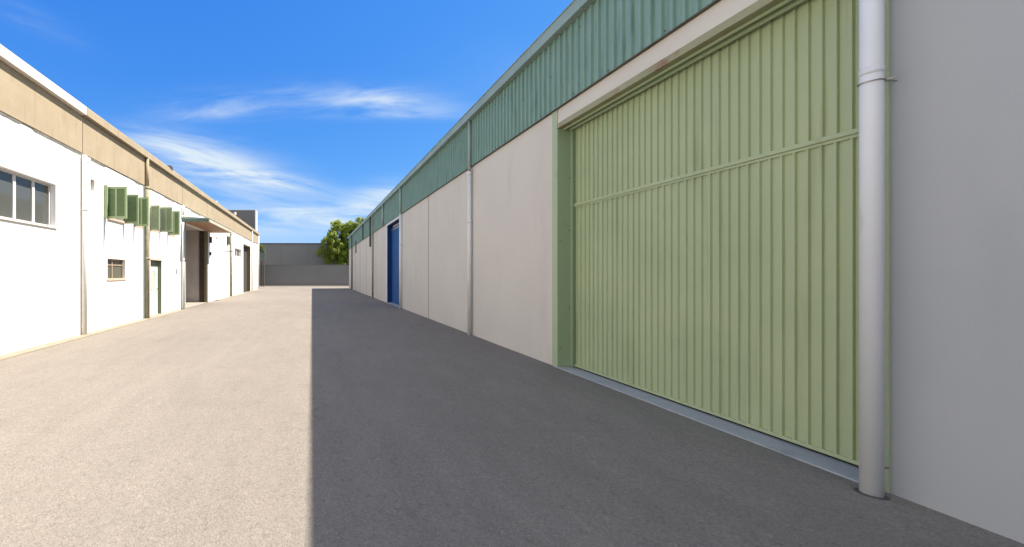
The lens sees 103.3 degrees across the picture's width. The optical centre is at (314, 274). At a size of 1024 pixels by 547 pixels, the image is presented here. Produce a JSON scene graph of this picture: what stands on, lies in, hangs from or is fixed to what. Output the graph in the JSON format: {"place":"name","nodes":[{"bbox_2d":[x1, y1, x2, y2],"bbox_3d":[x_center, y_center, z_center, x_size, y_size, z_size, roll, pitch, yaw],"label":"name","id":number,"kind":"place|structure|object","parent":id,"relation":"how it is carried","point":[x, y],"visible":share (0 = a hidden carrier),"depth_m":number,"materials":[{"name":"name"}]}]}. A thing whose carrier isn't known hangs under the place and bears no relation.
{"place":"outdoors","nodes":[
{"label":"outdoors","id":0,"kind":"place"},
{"bbox_2d":[180,291,247,309],"bbox_3d":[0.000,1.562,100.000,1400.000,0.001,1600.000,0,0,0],"label":"ground","id":1,"kind":"structure","parent":0,"point":[200,304],"depth_m":18.29,"materials":[{"name":"beige concrete"}]},
{"bbox_2d":[0,44,259,354],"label":"warehouse","id":2,"kind":"structure","parent":1,"relation":"on","point":[104,224],"depth_m":9.61,"materials":[{"name":"white paint"}]},
{"bbox_2d":[0,168,57,228],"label":"window","id":3,"kind":"structure","parent":2,"relation":"in","point":[23,199],"depth_m":7.66,"materials":[{"name":"metal"}]},
{"bbox_2d":[108,219,124,223],"bbox_3d":[-5.957,-2.010,10.920,0.190,0.879,0.900,0,0,0],"label":"window","id":4,"kind":"structure","parent":2,"relation":"in","point":[117,220],"depth_m":10.98,"materials":[{"name":"metal"}]},
{"bbox_2d":[107,259,126,280],"bbox_3d":[-5.957,-0.132,10.970,0.150,0.634,1.040,0,0,0],"label":"window","id":5,"kind":"structure","parent":2,"relation":"in","point":[114,266],"depth_m":11.04,"materials":[{"name":"grey wood"}]},
{"bbox_2d":[151,267,158,314],"bbox_3d":[-6.021,0.629,13.680,0.107,1.813,0.932,0,0,0],"label":"door","id":6,"kind":"structure","parent":2,"relation":"in","point":[154,270],"depth_m":13.83,"materials":[{"name":"metal"}]},
{"bbox_2d":[199,231,203,301],"bbox_3d":[-6.152,-0.418,20.105,0.280,3.895,0.087,0,0,0],"label":"bay door","id":7,"kind":"structure","parent":2,"relation":"in","point":[201,233],"depth_m":20.06,"materials":[{"name":"metal"}]},
{"bbox_2d":[235,248,240,257],"bbox_3d":[-5.906,-1.609,28.150,0.200,0.679,2.360,0,0,0],"label":"window","id":8,"kind":"structure","parent":2,"relation":"in","point":[237,252],"depth_m":28.60,"materials":[{"name":"metal"}]},
{"bbox_2d":[243,246,246,291],"bbox_3d":[-6.133,-0.455,31.751,0.045,3.990,3.296,0,0,0],"label":"door","id":9,"kind":"structure","parent":2,"relation":"in","point":[244,248],"depth_m":32.13,"materials":[{"name":"metal"}]},
{"bbox_2d":[259,243,264,286],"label":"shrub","id":10,"kind":"object","parent":1,"relation":"on","point":[260,247],"visible":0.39,"depth_m":46.04,"materials":[{"name":"green plant"}]},
{"bbox_2d":[259,243,336,264],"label":"building","id":11,"kind":"structure","parent":1,"relation":"on","point":[290,253],"depth_m":54.00,"materials":[{"name":"concrete"}]},
{"bbox_2d":[259,265,348,285],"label":"boundary wall","id":12,"kind":"structure","parent":1,"relation":"on","point":[306,275],"depth_m":47.90,"materials":[{"name":"grey concrete"}]},
{"bbox_2d":[315,217,364,264],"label":"tree","id":13,"kind":"object","parent":1,"relation":"on","point":[339,249],"visible":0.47,"depth_m":51.60,"materials":[{"name":"green plant"}]},
{"bbox_2d":[0,0,572,263],"label":"sky","id":14,"kind":"structure","parent":0,"point":[304,115],"materials":[{"name":"blue"}]},
{"bbox_2d":[0,286,1023,546],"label":"asphalt yard","id":15,"kind":"structure","parent":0,"point":[304,416],"depth_m":3.17,"materials":[{"name":"grey asphalt"}]},
{"bbox_2d":[0,289,259,360],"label":"kerb strip","id":16,"kind":"object","parent":15,"relation":"on","point":[27,350],"visible":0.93,"depth_m":9.01,"materials":[{"name":"concrete"}]},
{"bbox_2d":[229,210,256,230],"bbox_3d":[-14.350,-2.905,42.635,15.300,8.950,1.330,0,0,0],"label":"building","id":17,"kind":"structure","parent":15,"relation":"on","point":[249,217],"depth_m":42.00,"materials":[{"name":"metal"}]},
{"bbox_2d":[259,248,264,285],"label":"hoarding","id":18,"kind":"object","parent":15,"relation":"on","point":[261,256],"visible":0.36,"depth_m":46.30,"materials":[{"name":"metal"}]},
{"bbox_2d":[348,0,1023,543],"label":"warehouse","id":19,"kind":"structure","parent":0,"point":[798,222],"depth_m":3.47,"materials":[{"name":"beige paint"}]},
{"bbox_2d":[391,224,398,304],"bbox_3d":[4.218,-0.490,18.376,0.052,4.020,3.024,0,0,0],"label":"door","id":20,"kind":"structure","parent":19,"relation":"in","point":[395,230],"depth_m":18.99,"materials":[{"name":"blue paint"}]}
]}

